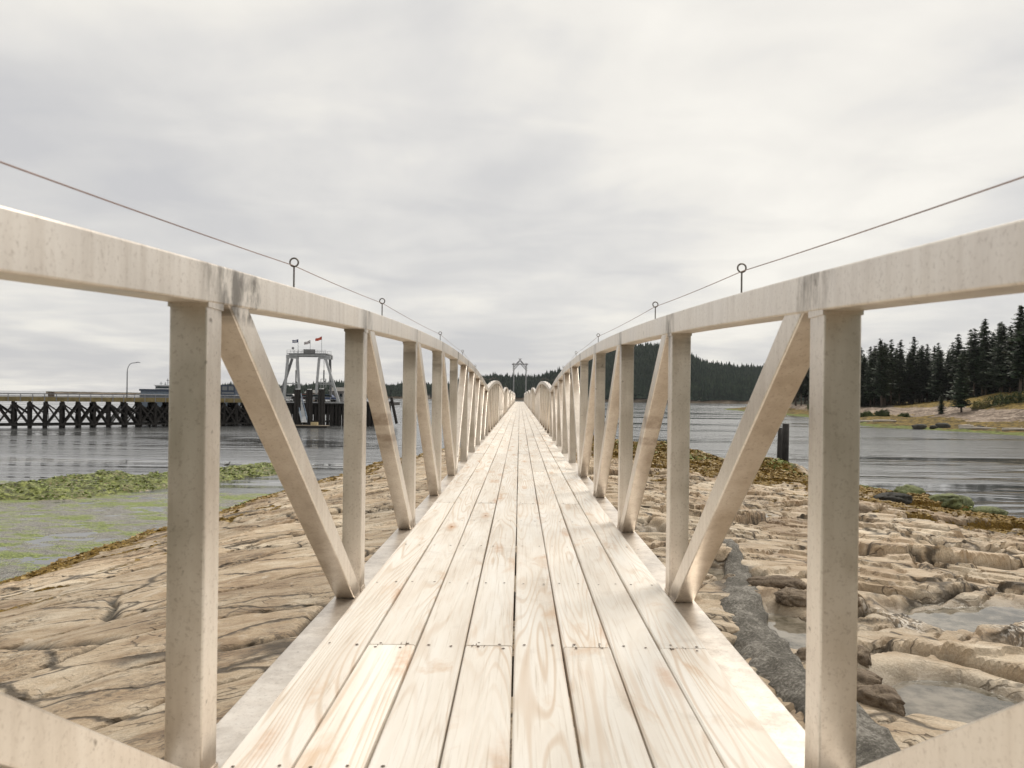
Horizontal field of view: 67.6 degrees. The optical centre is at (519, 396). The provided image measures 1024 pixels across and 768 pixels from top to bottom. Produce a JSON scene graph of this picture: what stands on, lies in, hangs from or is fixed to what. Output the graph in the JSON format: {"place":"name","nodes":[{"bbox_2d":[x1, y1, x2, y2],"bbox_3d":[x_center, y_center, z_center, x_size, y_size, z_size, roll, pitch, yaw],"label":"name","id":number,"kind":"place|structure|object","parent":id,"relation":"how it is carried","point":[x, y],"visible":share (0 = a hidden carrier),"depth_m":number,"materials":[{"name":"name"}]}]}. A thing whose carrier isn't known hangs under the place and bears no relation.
{"place":"outdoors","nodes":[
{"label":"outdoors","id":0,"kind":"place"},
{"bbox_2d":[46,360,748,403],"bbox_3d":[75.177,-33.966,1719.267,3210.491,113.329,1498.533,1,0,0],"label":"hills","id":1,"kind":"structure","parent":0,"point":[645,400],"depth_m":1079.31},
{"bbox_2d":[222,342,978,400],"bbox_3d":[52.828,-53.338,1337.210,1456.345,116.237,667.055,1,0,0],"label":"forest","id":2,"kind":"object","parent":1,"relation":"on","point":[716,381],"visible":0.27,"depth_m":1227.12,"materials":[{"name":"plant"}]},
{"bbox_2d":[0,439,1023,767],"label":"rocky shore","id":3,"kind":"structure","parent":0,"point":[82,641],"depth_m":13.13,"materials":[{"name":"stone"}]},
{"bbox_2d":[0,435,1023,583],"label":"seaweed","id":4,"kind":"object","parent":3,"relation":"on","point":[768,473],"visible":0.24,"depth_m":43.58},
{"bbox_2d":[873,492,912,503],"bbox_3d":[17.472,4.924,36.039,2.192,0.839,1.359,-6,-4,-17],"label":"boulder","id":5,"kind":"object","parent":4,"relation":"on","point":[904,498],"visible":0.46,"depth_m":35.65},
{"bbox_2d":[928,494,962,509],"bbox_3d":[21.364,5.332,38.560,1.517,0.842,1.909,1,-7,-25],"label":"boulder","id":6,"kind":"object","parent":4,"relation":"on","point":[951,501],"visible":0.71,"depth_m":37.88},
{"bbox_2d":[969,506,1008,515],"bbox_3d":[22.463,5.627,36.519,1.721,0.760,1.118,4,5,8],"label":"boulder","id":7,"kind":"object","parent":4,"relation":"on","point":[990,509],"visible":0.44,"depth_m":36.21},
{"bbox_2d":[708,569,724,580],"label":"tide pool","id":8,"kind":"structure","parent":3,"relation":"on","point":[718,574],"depth_m":12.66,"materials":[{"name":"liquid"}]},
{"bbox_2d":[746,575,806,589],"bbox_3d":[3.653,2.694,10.914,0.860,0.267,0.387,-3,3,29],"label":"boulder","id":9,"kind":"object","parent":3,"relation":"on","point":[779,581],"visible":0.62,"depth_m":10.80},
{"bbox_2d":[767,613,805,649],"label":"tide pool","id":10,"kind":"structure","parent":3,"relation":"on","point":[791,631],"depth_m":9.26,"materials":[{"name":"liquid"}]},
{"bbox_2d":[774,588,806,606],"bbox_3d":[3.594,2.649,10.004,0.511,0.239,0.364,-4,4,17],"label":"boulder","id":11,"kind":"object","parent":3,"relation":"on","point":[793,597],"visible":0.79,"depth_m":9.91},
{"bbox_2d":[720,539,900,767],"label":"pipe encasement","id":12,"kind":"object","parent":3,"relation":"on","point":[775,661],"visible":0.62,"depth_m":7.30,"materials":[{"name":"concrete"}]},
{"bbox_2d":[794,647,857,665],"bbox_3d":[3.102,2.679,7.752,0.653,0.307,0.456,0,-4,-11],"label":"boulder","id":13,"kind":"object","parent":3,"relation":"on","point":[800,653],"visible":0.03,"depth_m":7.71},
{"bbox_2d":[857,645,871,667],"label":"boulder","id":14,"kind":"object","parent":3,"relation":"on","point":[863,656],"visible":0.25,"depth_m":7.74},
{"bbox_2d":[859,503,871,512],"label":"boulder","id":15,"kind":"object","parent":3,"relation":"on","point":[863,508],"visible":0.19,"depth_m":26.62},
{"bbox_2d":[857,668,882,684],"bbox_3d":[3.006,2.603,6.884,0.508,0.313,0.432,-5,-7,11],"label":"boulder","id":16,"kind":"object","parent":3,"relation":"on","point":[866,677],"visible":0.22,"depth_m":6.75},
{"bbox_2d":[857,684,905,715],"bbox_3d":[3.080,2.600,6.546,0.429,0.250,0.298,6,2,38],"label":"boulder","id":17,"kind":"object","parent":3,"relation":"on","point":[884,697],"visible":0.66,"depth_m":6.46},
{"bbox_2d":[893,484,925,493],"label":"boulder","id":18,"kind":"object","parent":3,"relation":"on","point":[906,488],"visible":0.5,"depth_m":45.09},
{"bbox_2d":[891,680,1018,722],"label":"tide pool","id":19,"kind":"structure","parent":3,"relation":"on","point":[956,701],"depth_m":7.22,"materials":[{"name":"liquid"}]},
{"bbox_2d":[946,493,973,506],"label":"boulder","id":20,"kind":"object","parent":3,"relation":"on","point":[967,501],"visible":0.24,"depth_m":42.25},
{"bbox_2d":[904,605,1023,631],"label":"tide pool","id":21,"kind":"structure","parent":3,"relation":"on","point":[971,619],"depth_m":11.65,"materials":[{"name":"liquid"}]},
{"bbox_2d":[0,391,1023,580],"bbox_3d":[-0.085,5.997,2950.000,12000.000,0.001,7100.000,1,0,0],"label":"sea water","id":22,"kind":"structure","parent":0,"point":[982,469],"depth_m":82.62,"materials":[{"name":"grey liquid"}]},
{"bbox_2d":[0,393,252,427],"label":"wharf","id":23,"kind":"structure","parent":22,"relation":"in","point":[232,408],"depth_m":127.00,"materials":[{"name":"wood"}]},
{"bbox_2d":[126,362,139,397],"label":"street lamp","id":24,"kind":"object","parent":23,"relation":"on","point":[127,380],"visible":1,"depth_m":127.95,"materials":[{"name":"metal"}]},
{"bbox_2d":[139,379,240,420],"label":"ferry","id":25,"kind":"object","parent":22,"relation":"on","point":[164,390],"visible":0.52,"depth_m":157.60,"materials":[{"name":"metal"}]},
{"bbox_2d":[222,386,233,393],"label":"window","id":26,"kind":"structure","parent":25,"relation":"in","point":[223,387],"depth_m":157.79,"materials":[{"name":"glass"}]},
{"bbox_2d":[294,389,300,424],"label":"pile dolphin","id":27,"kind":"object","parent":22,"relation":"in","point":[297,402],"visible":0.67,"depth_m":137.51,"materials":[{"name":"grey wood"}]},
{"bbox_2d":[299,394,306,422],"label":"boarding gangway","id":28,"kind":"object","parent":27,"relation":"attached to","point":[302,414],"visible":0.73,"depth_m":137.08,"materials":[{"name":"grey metal"}]},
{"bbox_2d":[295,422,329,427],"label":"mooring float","id":29,"kind":"object","parent":22,"relation":"on","point":[314,425],"visible":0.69,"depth_m":133.30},
{"bbox_2d":[249,396,399,425],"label":"ferry berth","id":30,"kind":"object","parent":22,"relation":"in","point":[334,410],"visible":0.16,"depth_m":144.69,"materials":[{"name":"black wood"}]},
{"bbox_2d":[284,394,293,400],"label":"parked car","id":31,"kind":"object","parent":30,"relation":"on","point":[290,397],"visible":0.16,"depth_m":148.15,"materials":[{"name":"white paint"}]},
{"bbox_2d":[281,347,339,402],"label":"ferry ramp gantry","id":32,"kind":"object","parent":30,"relation":"on","point":[325,356],"visible":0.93,"depth_m":141.80,"materials":[{"name":"grey metal"}]},
{"bbox_2d":[316,394,335,401],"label":"parked car","id":33,"kind":"object","parent":30,"relation":"on","point":[327,396],"visible":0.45,"depth_m":148.15,"materials":[{"name":"blue paint"}]},
{"bbox_2d":[332,387,343,401],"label":"terminal shed","id":34,"kind":"structure","parent":30,"relation":"on","point":[340,391],"depth_m":154.00,"materials":[{"name":"white metal"}]},
{"bbox_2d":[777,424,788,461],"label":"mooring piles","id":35,"kind":"object","parent":22,"relation":"in","point":[783,444],"visible":0.57,"depth_m":66.61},
{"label":"landing float","id":36,"kind":"object","parent":22,"relation":"in","visible":0},
{"bbox_2d":[512,359,527,391],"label":"gateway arch","id":37,"kind":"structure","parent":36,"relation":"on","point":[517,364],"depth_m":106.98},
{"bbox_2d":[0,0,1023,391],"label":"sky","id":38,"kind":"structure","parent":0,"point":[514,180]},
{"bbox_2d":[726,391,1023,435],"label":"headland ground","id":39,"kind":"structure","parent":0,"point":[1011,415],"depth_m":195.69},
{"bbox_2d":[795,392,800,405],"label":"fir tree","id":40,"kind":"object","parent":39,"relation":"on","point":[797,394],"visible":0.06,"depth_m":374.32,"materials":[{"name":"green plant"}]},
{"bbox_2d":[798,376,807,405],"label":"fir tree","id":41,"kind":"object","parent":39,"relation":"on","point":[801,389],"visible":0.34,"depth_m":365.19,"materials":[{"name":"green plant"}]},
{"bbox_2d":[800,369,809,403],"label":"fir tree","id":42,"kind":"object","parent":39,"relation":"on","point":[805,394],"visible":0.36,"depth_m":391.88,"materials":[{"name":"green plant"}]},
{"bbox_2d":[860,374,869,406],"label":"fir tree","id":43,"kind":"object","parent":39,"relation":"on","point":[862,398],"visible":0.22,"depth_m":292.06,"materials":[{"name":"green plant"}]},
{"bbox_2d":[861,358,869,405],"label":"fir tree","id":44,"kind":"object","parent":39,"relation":"on","point":[864,365],"visible":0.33,"depth_m":302.30,"materials":[{"name":"green plant"}]},
{"bbox_2d":[860,410,874,416],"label":"bush","id":45,"kind":"object","parent":39,"relation":"on","point":[868,413],"visible":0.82,"depth_m":227.17,"materials":[{"name":"green plant"}]},
{"bbox_2d":[860,358,876,406],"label":"fir tree","id":46,"kind":"object","parent":39,"relation":"on","point":[869,385],"visible":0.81,"depth_m":287.18,"materials":[{"name":"green plant"}]},
{"bbox_2d":[865,347,872,404],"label":"fir tree","id":47,"kind":"object","parent":39,"relation":"on","point":[870,352],"visible":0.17,"depth_m":304.61,"materials":[{"name":"green plant"}]},
{"bbox_2d":[864,346,878,404],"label":"fir tree","id":48,"kind":"object","parent":39,"relation":"on","point":[874,357],"visible":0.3,"depth_m":295.49,"materials":[{"name":"green plant"}]},
{"bbox_2d":[871,339,891,407],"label":"fir tree","id":49,"kind":"object","parent":39,"relation":"on","point":[881,373],"visible":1,"depth_m":273.63,"materials":[{"name":"green plant"}]},
{"bbox_2d":[870,346,894,402],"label":"fir tree","id":50,"kind":"object","parent":39,"relation":"on","point":[885,392],"visible":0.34,"depth_m":277.69,"materials":[{"name":"green plant"}]},
{"bbox_2d":[874,409,890,416],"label":"bush","id":51,"kind":"object","parent":39,"relation":"on","point":[882,413],"visible":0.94,"depth_m":221.25,"materials":[{"name":"green plant"}]},
{"bbox_2d":[873,419,895,421],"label":"drift log","id":52,"kind":"object","parent":39,"relation":"on","point":[889,420],"visible":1,"depth_m":191.88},
{"bbox_2d":[873,343,897,405],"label":"fir tree","id":53,"kind":"object","parent":39,"relation":"on","point":[884,345],"visible":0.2,"depth_m":283.51,"materials":[{"name":"green plant"}]},
{"bbox_2d":[877,354,902,404],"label":"fir tree","id":54,"kind":"object","parent":39,"relation":"on","point":[893,397],"visible":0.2,"depth_m":293.89,"materials":[{"name":"green plant"}]},
{"bbox_2d":[886,339,904,405],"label":"fir tree","id":55,"kind":"object","parent":39,"relation":"on","point":[894,361],"visible":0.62,"depth_m":290.29,"materials":[{"name":"green plant"}]},
{"bbox_2d":[892,356,902,404],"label":"fir tree","id":56,"kind":"object","parent":39,"relation":"on","point":[897,384],"visible":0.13,"depth_m":297.03,"materials":[{"name":"green plant"}]},
{"bbox_2d":[895,367,907,403],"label":"fir tree","id":57,"kind":"object","parent":39,"relation":"on","point":[902,401],"visible":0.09,"depth_m":313.35,"materials":[{"name":"green plant"}]},
{"bbox_2d":[894,340,911,404],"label":"fir tree","id":58,"kind":"object","parent":39,"relation":"on","point":[900,366],"visible":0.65,"depth_m":301.27,"materials":[{"name":"green plant"}]},
{"bbox_2d":[897,412,910,416],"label":"bush","id":59,"kind":"object","parent":39,"relation":"on","point":[902,414],"visible":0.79,"depth_m":217.18,"materials":[{"name":"green plant"}]},
{"bbox_2d":[900,351,921,404],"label":"fir tree","id":60,"kind":"object","parent":39,"relation":"on","point":[908,396],"visible":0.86,"depth_m":304.89,"materials":[{"name":"green plant"}]},
{"bbox_2d":[908,337,919,402],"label":"fir tree","id":61,"kind":"object","parent":39,"relation":"on","point":[913,341],"visible":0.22,"depth_m":318.55,"materials":[{"name":"green plant"}]},
{"bbox_2d":[907,346,921,403],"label":"fir tree","id":62,"kind":"object","parent":39,"relation":"on","point":[913,357],"visible":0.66,"depth_m":307.49,"materials":[{"name":"green plant"}]},
{"bbox_2d":[912,424,926,428],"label":"boulder","id":63,"kind":"object","parent":39,"relation":"on","point":[920,426],"visible":0.73,"depth_m":165.26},
{"bbox_2d":[914,349,925,402],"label":"fir tree","id":64,"kind":"object","parent":39,"relation":"on","point":[919,397],"visible":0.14,"depth_m":320.90,"materials":[{"name":"green plant"}]},
{"bbox_2d":[913,345,932,402],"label":"fir tree","id":65,"kind":"object","parent":39,"relation":"on","point":[923,371],"visible":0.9,"depth_m":309.48,"materials":[{"name":"green plant"}]},
{"bbox_2d":[917,344,933,401],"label":"fir tree","id":66,"kind":"object","parent":39,"relation":"on","point":[928,353],"visible":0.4,"depth_m":315.57,"materials":[{"name":"green plant"}]},
{"bbox_2d":[923,365,937,401],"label":"fir tree","id":67,"kind":"object","parent":39,"relation":"on","point":[930,399],"visible":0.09,"depth_m":319.52,"materials":[{"name":"green plant"}]},
{"bbox_2d":[929,346,936,400],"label":"fir tree","id":68,"kind":"object","parent":39,"relation":"on","point":[934,353],"visible":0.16,"depth_m":323.93,"materials":[{"name":"green plant"}]},
{"bbox_2d":[925,355,944,400],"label":"fir tree","id":69,"kind":"object","parent":39,"relation":"on","point":[930,390],"visible":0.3,"depth_m":304.90,"materials":[{"name":"green plant"}]},
{"bbox_2d":[925,350,951,400],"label":"fir tree","id":70,"kind":"object","parent":39,"relation":"on","point":[940,388],"visible":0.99,"depth_m":295.61,"materials":[{"name":"green plant"}]},
{"bbox_2d":[935,343,943,361],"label":"fir tree","id":71,"kind":"object","parent":39,"relation":"on","point":[938,348],"visible":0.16,"depth_m":357.93,"materials":[{"name":"green plant"}]},
{"bbox_2d":[934,395,946,413],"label":"fir tree","id":72,"kind":"object","parent":39,"relation":"on","point":[940,407],"visible":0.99,"depth_m":213.78,"materials":[{"name":"green plant"}]},
{"bbox_2d":[935,423,950,427],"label":"boulder","id":73,"kind":"object","parent":39,"relation":"on","point":[942,425],"visible":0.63,"depth_m":165.05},
{"bbox_2d":[942,351,953,399],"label":"fir tree","id":74,"kind":"object","parent":39,"relation":"on","point":[947,358],"visible":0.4,"depth_m":297.76,"materials":[{"name":"green plant"}]},
{"bbox_2d":[941,342,955,399],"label":"fir tree","id":75,"kind":"object","parent":39,"relation":"on","point":[949,366],"visible":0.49,"depth_m":291.27,"materials":[{"name":"green plant"}]},
{"bbox_2d":[947,334,969,379],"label":"fir tree","id":76,"kind":"object","parent":39,"relation":"on","point":[957,352],"visible":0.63,"depth_m":282.69,"materials":[{"name":"green plant"}]},
{"bbox_2d":[943,353,976,411],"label":"fir tree","id":77,"kind":"object","parent":39,"relation":"on","point":[959,401],"visible":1,"depth_m":205.57,"materials":[{"name":"green plant"}]},
{"bbox_2d":[949,350,972,395],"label":"fir tree","id":78,"kind":"object","parent":39,"relation":"on","point":[971,382],"visible":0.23,"depth_m":278.68,"materials":[{"name":"green plant"}]},
{"bbox_2d":[958,424,973,426],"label":"drift log","id":79,"kind":"object","parent":39,"relation":"on","point":[965,425],"visible":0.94,"depth_m":165.66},
{"bbox_2d":[959,330,975,393],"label":"fir tree","id":80,"kind":"object","parent":39,"relation":"on","point":[968,342],"visible":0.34,"depth_m":282.56,"materials":[{"name":"green plant"}]},
{"bbox_2d":[964,328,981,395],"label":"fir tree","id":81,"kind":"object","parent":39,"relation":"on","point":[973,350],"visible":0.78,"depth_m":272.70,"materials":[{"name":"green plant"}]},
{"bbox_2d":[959,426,996,428],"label":"drift log","id":82,"kind":"object","parent":39,"relation":"on","point":[986,427],"visible":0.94,"depth_m":157.93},
{"bbox_2d":[970,398,990,409],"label":"bush","id":83,"kind":"object","parent":39,"relation":"on","point":[980,404],"visible":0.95,"depth_m":206.26,"materials":[{"name":"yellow plant"}]},
{"bbox_2d":[968,321,993,394],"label":"fir tree","id":84,"kind":"object","parent":39,"relation":"on","point":[981,341],"visible":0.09,"depth_m":274.67,"materials":[{"name":"green plant"}]},
{"bbox_2d":[968,319,994,395],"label":"fir tree","id":85,"kind":"object","parent":39,"relation":"on","point":[984,332],"visible":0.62,"depth_m":268.47,"materials":[{"name":"green plant"}]},
{"bbox_2d":[971,345,993,394],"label":"fir tree","id":86,"kind":"object","parent":39,"relation":"on","point":[988,390],"visible":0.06,"depth_m":279.26,"materials":[{"name":"green plant"}]},
{"bbox_2d":[974,341,992,394],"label":"fir tree","id":87,"kind":"object","parent":39,"relation":"on","point":[985,381],"visible":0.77,"depth_m":263.18,"materials":[{"name":"green plant"}]},
{"bbox_2d":[988,332,996,392],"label":"fir tree","id":88,"kind":"object","parent":39,"relation":"on","point":[993,335],"visible":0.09,"depth_m":287.29,"materials":[{"name":"green plant"}]},
{"bbox_2d":[981,324,1008,391],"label":"fir tree","id":89,"kind":"object","parent":39,"relation":"on","point":[997,378],"visible":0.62,"depth_m":252.84,"materials":[{"name":"green plant"}]},
{"bbox_2d":[990,322,1000,392],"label":"fir tree","id":90,"kind":"object","parent":39,"relation":"on","point":[996,341],"visible":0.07,"depth_m":275.56,"materials":[{"name":"green plant"}]},
{"bbox_2d":[985,321,1008,391],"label":"fir tree","id":91,"kind":"object","parent":39,"relation":"on","point":[994,352],"visible":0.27,"depth_m":257.41,"materials":[{"name":"green plant"}]},
{"bbox_2d":[985,391,1010,406],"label":"bush","id":92,"kind":"object","parent":39,"relation":"on","point":[997,401],"visible":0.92,"depth_m":204.28,"materials":[{"name":"green plant"}]},
{"bbox_2d":[995,325,1023,392],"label":"fir tree","id":93,"kind":"object","parent":39,"relation":"on","point":[1010,383],"visible":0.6,"depth_m":243.37,"materials":[{"name":"green plant"}]},
{"bbox_2d":[1001,305,1023,400],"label":"fir tree","id":94,"kind":"object","parent":39,"relation":"on","point":[1018,355],"visible":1,"depth_m":204.73,"materials":[{"name":"green plant"}]},
{"bbox_2d":[1001,390,1023,403],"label":"bush","id":95,"kind":"object","parent":39,"relation":"on","point":[1011,397],"visible":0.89,"depth_m":202.50,"materials":[{"name":"green plant"}]},
{"bbox_2d":[1002,427,1023,430],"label":"drift log","id":96,"kind":"object","parent":39,"relation":"on","point":[1009,429],"visible":1,"depth_m":149.61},
{"bbox_2d":[1003,307,1023,390],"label":"fir tree","id":97,"kind":"object","parent":39,"relation":"on","point":[1018,329],"visible":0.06,"depth_m":248.73,"materials":[{"name":"green plant"}]},
{"bbox_3d":[-0.035,1.956,15.240,1.700,2.127,0.500,1,0,0],"label":"bridge pier","id":98,"kind":"object","parent":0,"visible":0},
{"bbox_2d":[487,377,550,435],"bbox_3d":[-0.012,0.175,22.860,1.405,1.426,15.238,1,0,0],"label":"footbridge span","id":99,"kind":"object","parent":98,"relation":"on","point":[499,422],"visible":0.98,"depth_m":19.63,"materials":[{"name":"wood"}]},
{"bbox_3d":[-0.042,2.583,45.720,1.700,3.380,0.500,1,0,0],"label":"bridge pier","id":100,"kind":"object","parent":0,"visible":0},
{"bbox_2d":[503,385,535,415],"bbox_3d":[-0.012,0.175,38.100,1.405,1.426,15.238,1,0,0],"label":"footbridge span","id":101,"kind":"object","parent":100,"relation":"on","point":[515,412],"visible":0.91,"depth_m":36.05,"materials":[{"name":"wood"}]},
{"bbox_2d":[509,390,529,409],"bbox_3d":[-0.012,0.175,53.340,1.405,1.426,15.238,1,0,0],"label":"footbridge span","id":102,"kind":"object","parent":100,"relation":"on","point":[519,407],"visible":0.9,"depth_m":51.82,"materials":[{"name":"wood"}]},
{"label":"bridge pier","id":103,"kind":"object","parent":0,"visible":0},
{"bbox_2d":[513,392,525,403],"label":"footbridge span","id":104,"kind":"object","parent":103,"relation":"on","point":[519,403],"visible":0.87,"depth_m":79.25,"materials":[{"name":"wood"}]},
{"bbox_2d":[512,390,527,405],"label":"footbridge span","id":105,"kind":"object","parent":103,"relation":"on","point":[519,404],"visible":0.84,"depth_m":67.06,"materials":[{"name":"wood"}]},
{"bbox_3d":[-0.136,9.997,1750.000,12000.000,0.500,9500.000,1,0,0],"label":"seabed","id":106,"kind":"structure","parent":0,"visible":0},
{"bbox_2d":[305,389,312,424],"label":"pile dolphin","id":107,"kind":"object","parent":106,"relation":"on","point":[309,404],"visible":0.69,"depth_m":137.53,"materials":[{"name":"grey wood"}]},
{"bbox_2d":[318,388,324,424],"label":"pile dolphin","id":108,"kind":"object","parent":106,"relation":"on","point":[321,406],"visible":0.73,"depth_m":137.51,"materials":[{"name":"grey wood"}]},
{"bbox_3d":[-0.033,1.820,0.000,1.700,1.855,0.500,1,0,0],"label":"bridge pier","id":109,"kind":"object","parent":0,"visible":0},
{"bbox_2d":[0,205,1023,767],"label":"footbridge span","id":110,"kind":"object","parent":109,"relation":"on","point":[396,653],"visible":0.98,"depth_m":1.91,"materials":[{"name":"brown wood"}]},
{"bbox_2d":[0,161,484,378],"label":"guide cord","id":111,"kind":"object","parent":110,"relation":"attached to","point":[174,224],"visible":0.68,"depth_m":1.40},
{"bbox_2d":[561,176,1023,370],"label":"guide cord","id":112,"kind":"object","parent":110,"relation":"attached to","point":[854,234],"visible":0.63,"depth_m":1.41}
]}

